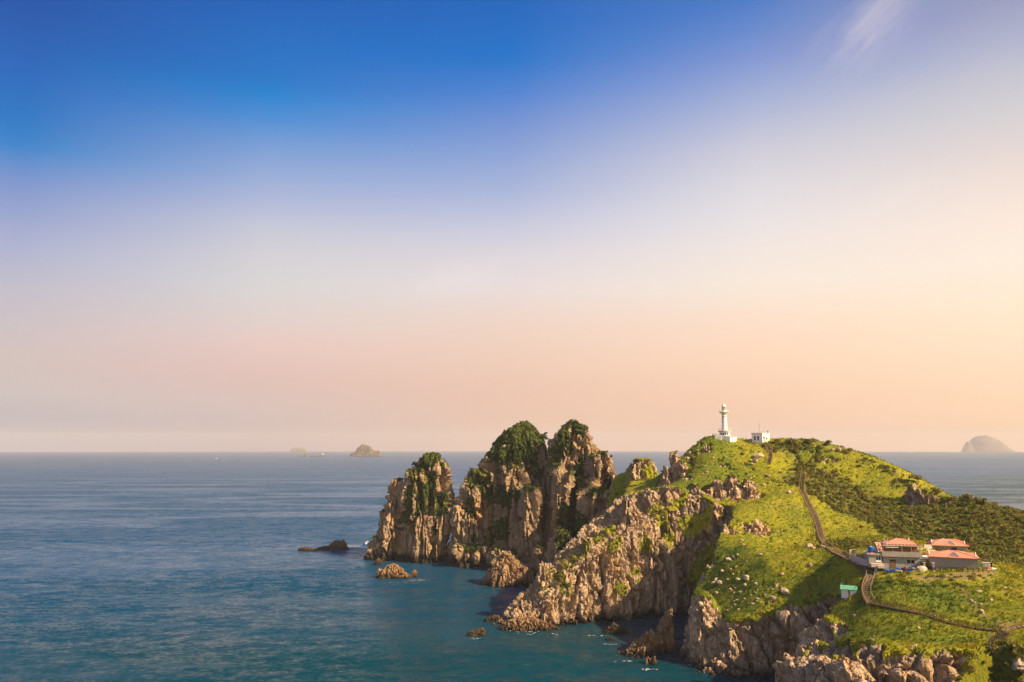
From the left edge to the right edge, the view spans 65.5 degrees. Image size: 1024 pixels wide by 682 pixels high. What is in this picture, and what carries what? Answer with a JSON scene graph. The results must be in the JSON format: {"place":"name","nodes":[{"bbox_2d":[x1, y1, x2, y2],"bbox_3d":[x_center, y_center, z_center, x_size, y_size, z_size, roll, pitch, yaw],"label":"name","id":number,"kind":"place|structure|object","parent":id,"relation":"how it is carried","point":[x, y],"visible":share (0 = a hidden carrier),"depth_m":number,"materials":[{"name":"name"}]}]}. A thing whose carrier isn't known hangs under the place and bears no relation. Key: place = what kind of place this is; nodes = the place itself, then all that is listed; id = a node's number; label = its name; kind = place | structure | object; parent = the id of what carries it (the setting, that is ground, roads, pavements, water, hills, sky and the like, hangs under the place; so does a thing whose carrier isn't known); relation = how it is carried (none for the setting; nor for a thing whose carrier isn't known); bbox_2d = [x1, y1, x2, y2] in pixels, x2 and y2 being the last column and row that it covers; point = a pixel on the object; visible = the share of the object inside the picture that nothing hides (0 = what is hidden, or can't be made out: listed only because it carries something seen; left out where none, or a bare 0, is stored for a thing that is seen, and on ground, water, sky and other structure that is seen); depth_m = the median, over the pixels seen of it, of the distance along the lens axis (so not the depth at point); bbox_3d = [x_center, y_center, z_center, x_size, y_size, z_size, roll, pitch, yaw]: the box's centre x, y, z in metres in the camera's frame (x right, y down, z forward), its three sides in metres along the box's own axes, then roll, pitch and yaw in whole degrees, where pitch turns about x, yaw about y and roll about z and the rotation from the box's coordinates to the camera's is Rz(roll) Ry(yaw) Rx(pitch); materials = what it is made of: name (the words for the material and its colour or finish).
{"place":"outdoors","nodes":[
{"label":"outdoors","id":0,"kind":"place"},
{"bbox_2d":[290,447,306,451],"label":"distant land","id":1,"kind":"structure","parent":0,"point":[294,449],"depth_m":13831.67,"materials":[{"name":"grey stone"}]},
{"bbox_2d":[0,451,1023,681],"bbox_3d":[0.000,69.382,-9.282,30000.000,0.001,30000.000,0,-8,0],"label":"sea","id":2,"kind":"structure","parent":0,"point":[156,567],"depth_m":413.63,"materials":[{"name":"liquid"}]},
{"bbox_2d":[297,539,350,550],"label":"reef","id":3,"kind":"object","parent":2,"relation":"in","point":[336,545],"visible":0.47,"depth_m":548.55},
{"bbox_2d":[352,444,380,456],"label":"rock island","id":4,"kind":"object","parent":2,"relation":"in","point":[363,450],"visible":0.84,"depth_m":6293.18,"materials":[{"name":"grey stone"}]},
{"bbox_2d":[373,558,381,564],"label":"sea rock","id":5,"kind":"object","parent":2,"relation":"in","point":[377,561],"visible":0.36,"depth_m":479.71,"materials":[{"name":"brown stone"}]},
{"bbox_2d":[375,563,417,578],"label":"sea rock","id":6,"kind":"object","parent":2,"relation":"in","point":[393,571],"visible":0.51,"depth_m":430.54,"materials":[{"name":"brown stone"}]},
{"bbox_2d":[364,452,456,563],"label":"sea stack","id":7,"kind":"object","parent":2,"relation":"in","point":[414,523],"visible":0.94,"depth_m":499.04,"materials":[{"name":"brown stone"}]},
{"bbox_2d":[465,627,485,636],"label":"sea rock","id":8,"kind":"object","parent":2,"relation":"in","point":[481,631],"visible":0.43,"depth_m":298.97,"materials":[{"name":"brown stone"}]},
{"bbox_2d":[483,614,504,621],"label":"sea rock","id":9,"kind":"object","parent":2,"relation":"in","point":[494,618],"visible":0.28,"depth_m":322.62,"materials":[{"name":"brown stone"}]},
{"bbox_2d":[444,420,547,569],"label":"sea stack","id":10,"kind":"object","parent":2,"relation":"in","point":[500,501],"visible":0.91,"depth_m":485.52,"materials":[{"name":"brown stone"}]},
{"bbox_2d":[540,432,548,439],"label":"pine tree","id":11,"kind":"object","parent":10,"relation":"on","point":[544,435],"visible":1,"depth_m":504.41,"materials":[{"name":"green plant"}]},
{"bbox_2d":[479,551,533,587],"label":"sea rock","id":12,"kind":"object","parent":2,"relation":"in","point":[507,569],"visible":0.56,"depth_m":406.52,"materials":[{"name":"brown stone"}]},
{"bbox_2d":[497,614,561,631],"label":"reef","id":13,"kind":"object","parent":2,"relation":"in","point":[522,623],"visible":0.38,"depth_m":307.76},
{"bbox_2d":[390,582,691,669],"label":"foam","id":14,"kind":"object","parent":2,"relation":"on","point":[588,635],"visible":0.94,"depth_m":294.17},
{"bbox_2d":[528,419,616,579],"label":"sea stack","id":15,"kind":"object","parent":2,"relation":"in","point":[580,473],"visible":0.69,"depth_m":461.76,"materials":[{"name":"brown stone"}]},
{"bbox_2d":[590,622,628,634],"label":"sea rock","id":16,"kind":"object","parent":2,"relation":"in","point":[613,628],"visible":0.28,"depth_m":302.27,"materials":[{"name":"brown stone"}]},
{"bbox_2d":[604,637,616,640],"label":"sea rock","id":17,"kind":"object","parent":2,"relation":"in","point":[610,639],"visible":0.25,"depth_m":291.39,"materials":[{"name":"brown stone"}]},
{"bbox_2d":[618,607,674,657],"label":"sea rock","id":18,"kind":"object","parent":2,"relation":"in","point":[651,643],"visible":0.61,"depth_m":272.77,"materials":[{"name":"brown stone"}]},
{"bbox_2d":[644,656,657,664],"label":"sea rock","id":19,"kind":"object","parent":2,"relation":"in","point":[651,661],"visible":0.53,"depth_m":259.24,"materials":[{"name":"brown stone"}]},
{"bbox_2d":[961,435,1014,451],"bbox_3d":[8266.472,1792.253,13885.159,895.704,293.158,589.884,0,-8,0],"label":"hazy island","id":20,"kind":"structure","parent":2,"relation":"in","point":[984,443],"depth_m":13705.21,"materials":[{"name":"grey stone"}]},
{"bbox_2d":[0,0,1023,451],"label":"sky","id":21,"kind":"structure","parent":0,"point":[226,225],"materials":[{"name":"blue"}]},
{"bbox_2d":[492,436,1023,681],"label":"terrain","id":22,"kind":"structure","parent":0,"point":[778,642],"depth_m":306.85,"materials":[{"name":"green plant"}]},
{"bbox_2d":[718,403,736,441],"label":"lighthouse","id":23,"kind":"object","parent":22,"relation":"on","point":[725,433],"visible":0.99,"depth_m":394.99,"materials":[{"name":"white paint"}]},
{"bbox_2d":[753,453,763,458],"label":"boulder","id":24,"kind":"object","parent":22,"relation":"on","point":[757,455],"visible":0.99,"depth_m":377.48,"materials":[{"name":"beige stone"}]},
{"bbox_2d":[751,423,769,443],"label":"station building","id":25,"kind":"structure","parent":22,"relation":"on","point":[757,437],"depth_m":390.39,"materials":[{"name":"white paint"}]},
{"bbox_2d":[764,441,772,463],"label":"stairway","id":26,"kind":"object","parent":22,"relation":"on","point":[770,454],"visible":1,"depth_m":378.19,"materials":[{"name":"brown wood"}]},
{"bbox_2d":[539,438,1023,681],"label":"bushes","id":27,"kind":"object","parent":22,"relation":"on","point":[990,675],"visible":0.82,"depth_m":286.34,"materials":[{"name":"green plant"}]},
{"bbox_2d":[541,438,1023,681],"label":"scrub","id":28,"kind":"object","parent":22,"relation":"on","point":[924,511],"visible":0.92,"depth_m":296.64,"materials":[{"name":"green plant"}]},
{"bbox_2d":[780,587,789,593],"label":"boulder","id":29,"kind":"object","parent":22,"relation":"on","point":[783,590],"visible":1,"depth_m":254.56,"materials":[{"name":"beige stone"}]},
{"bbox_2d":[784,438,794,442],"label":"shrub","id":30,"kind":"object","parent":22,"relation":"on","point":[790,440],"visible":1,"depth_m":384.15,"materials":[{"name":"green plant"}]},
{"bbox_2d":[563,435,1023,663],"bbox_3d":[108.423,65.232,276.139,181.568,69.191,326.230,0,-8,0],"label":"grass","id":31,"kind":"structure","parent":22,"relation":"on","point":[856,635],"depth_m":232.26,"materials":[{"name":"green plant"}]},
{"bbox_2d":[799,473,827,542],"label":"stairway","id":32,"kind":"object","parent":22,"relation":"on","point":[815,518],"visible":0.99,"depth_m":316.15,"materials":[{"name":"brown wood"}]},
{"bbox_2d":[643,449,1023,657],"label":"loose stones","id":33,"kind":"object","parent":22,"relation":"on","point":[737,579],"visible":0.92,"depth_m":270.68,"materials":[{"name":"beige stone"}]},
{"bbox_2d":[822,543,872,572],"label":"stairway","id":34,"kind":"object","parent":22,"relation":"on","point":[845,558],"visible":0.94,"depth_m":248.97,"materials":[{"name":"brown wood"}]},
{"bbox_2d":[840,583,857,599],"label":"hut","id":35,"kind":"object","parent":22,"relation":"on","point":[847,591],"visible":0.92,"depth_m":221.96,"materials":[{"name":"white paint"}]},
{"bbox_2d":[848,555,866,565],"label":"yard wall","id":36,"kind":"structure","parent":22,"relation":"on","point":[861,561],"depth_m":242.33,"materials":[{"name":"beige concrete"}]},
{"bbox_2d":[862,570,875,605],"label":"stairway","id":37,"kind":"object","parent":22,"relation":"on","point":[866,579],"visible":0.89,"depth_m":220.06,"materials":[{"name":"brown wood"}]},
{"bbox_2d":[864,551,884,567],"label":"annex","id":38,"kind":"object","parent":22,"relation":"on","point":[874,559],"visible":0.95,"depth_m":236.49,"materials":[{"name":"beige concrete"}]},
{"bbox_2d":[867,546,873,552],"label":"water tank","id":39,"kind":"object","parent":38,"relation":"on","point":[870,549],"visible":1,"depth_m":237.47,"materials":[{"name":"blue plastic"}]},
{"bbox_2d":[875,555,880,561],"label":"window","id":40,"kind":"structure","parent":38,"relation":"in","point":[878,558],"depth_m":236.29,"materials":[{"name":"white glass"}]},
{"bbox_2d":[875,538,921,569],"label":"terrace house","id":41,"kind":"structure","parent":22,"relation":"on","point":[898,552],"depth_m":235.61,"materials":[{"name":"grey stone"}]},
{"bbox_2d":[890,560,895,567],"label":"door","id":42,"kind":"structure","parent":41,"relation":"in","point":[892,562],"depth_m":235.37,"materials":[{"name":"brown wood"}]},
{"bbox_2d":[906,559,915,564],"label":"window","id":43,"kind":"structure","parent":41,"relation":"in","point":[908,561],"depth_m":234.28,"materials":[{"name":"grey glass"}]},
{"bbox_2d":[908,474,922,482],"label":"shrub","id":44,"kind":"object","parent":22,"relation":"on","point":[916,477],"visible":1,"depth_m":343.26,"materials":[{"name":"green plant"}]},
{"bbox_2d":[871,580,965,588],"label":"rim bushes","id":45,"kind":"object","parent":22,"relation":"on","point":[907,582],"visible":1,"depth_m":216.55,"materials":[{"name":"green plant"}]},
{"bbox_2d":[915,566,927,571],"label":"tarpaulin mound","id":46,"kind":"object","parent":22,"relation":"on","point":[922,568],"visible":0.98,"depth_m":230.74,"materials":[{"name":"white plastic"}]},
{"bbox_2d":[920,555,927,560],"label":"white panel","id":47,"kind":"object","parent":22,"relation":"on","point":[924,558],"visible":0.54,"depth_m":239.91,"materials":[{"name":"paint"}]},
{"bbox_2d":[924,544,931,548],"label":"garden wall","id":48,"kind":"structure","parent":22,"relation":"on","point":[927,546],"depth_m":252.83,"materials":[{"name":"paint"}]},
{"bbox_2d":[869,599,1001,631],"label":"boardwalk","id":49,"kind":"structure","parent":22,"relation":"on","point":[922,614],"depth_m":194.75,"materials":[{"name":"brown wood"}]},
{"bbox_2d":[930,487,940,494],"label":"shrub","id":50,"kind":"object","parent":22,"relation":"on","point":[935,490],"visible":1,"depth_m":331.68,"materials":[{"name":"green plant"}]},
{"bbox_2d":[927,538,969,551],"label":"stone house","id":51,"kind":"structure","parent":22,"relation":"on","point":[952,544],"depth_m":252.16,"materials":[{"name":"orange tile"}]},
{"bbox_2d":[926,550,979,568],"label":"stone house","id":52,"kind":"structure","parent":22,"relation":"on","point":[942,559],"depth_m":230.20,"materials":[{"name":"beige concrete"}]},
{"bbox_2d":[934,567,986,571],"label":"garden fence","id":53,"kind":"object","parent":22,"relation":"on","point":[962,569],"visible":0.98,"depth_m":225.59,"materials":[{"name":"brown wood"}]},
{"bbox_2d":[959,494,972,502],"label":"shrub","id":54,"kind":"object","parent":22,"relation":"on","point":[967,496],"visible":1,"depth_m":304.83,"materials":[{"name":"green plant"}]},
{"bbox_2d":[971,496,987,503],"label":"shrub","id":55,"kind":"object","parent":22,"relation":"on","point":[978,499],"visible":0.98,"depth_m":298.71,"materials":[{"name":"green plant"}]},
{"bbox_2d":[982,562,990,567],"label":"crate","id":56,"kind":"object","parent":22,"relation":"on","point":[985,564],"visible":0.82,"depth_m":230.13,"materials":[{"name":"paint"}]},
{"bbox_2d":[985,632,1010,650],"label":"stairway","id":57,"kind":"object","parent":22,"relation":"on","point":[996,637],"visible":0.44,"depth_m":181.73,"materials":[{"name":"brown wood"}]},
{"bbox_2d":[998,621,1023,631],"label":"boardwalk","id":58,"kind":"structure","parent":22,"relation":"on","point":[1011,628],"depth_m":186.57,"materials":[{"name":"brown wood"}]},
{"bbox_2d":[1011,657,1023,672],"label":"boulder","id":59,"kind":"object","parent":22,"relation":"on","point":[1018,664],"visible":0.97,"depth_m":128.35,"materials":[{"name":"beige stone"}]}
]}

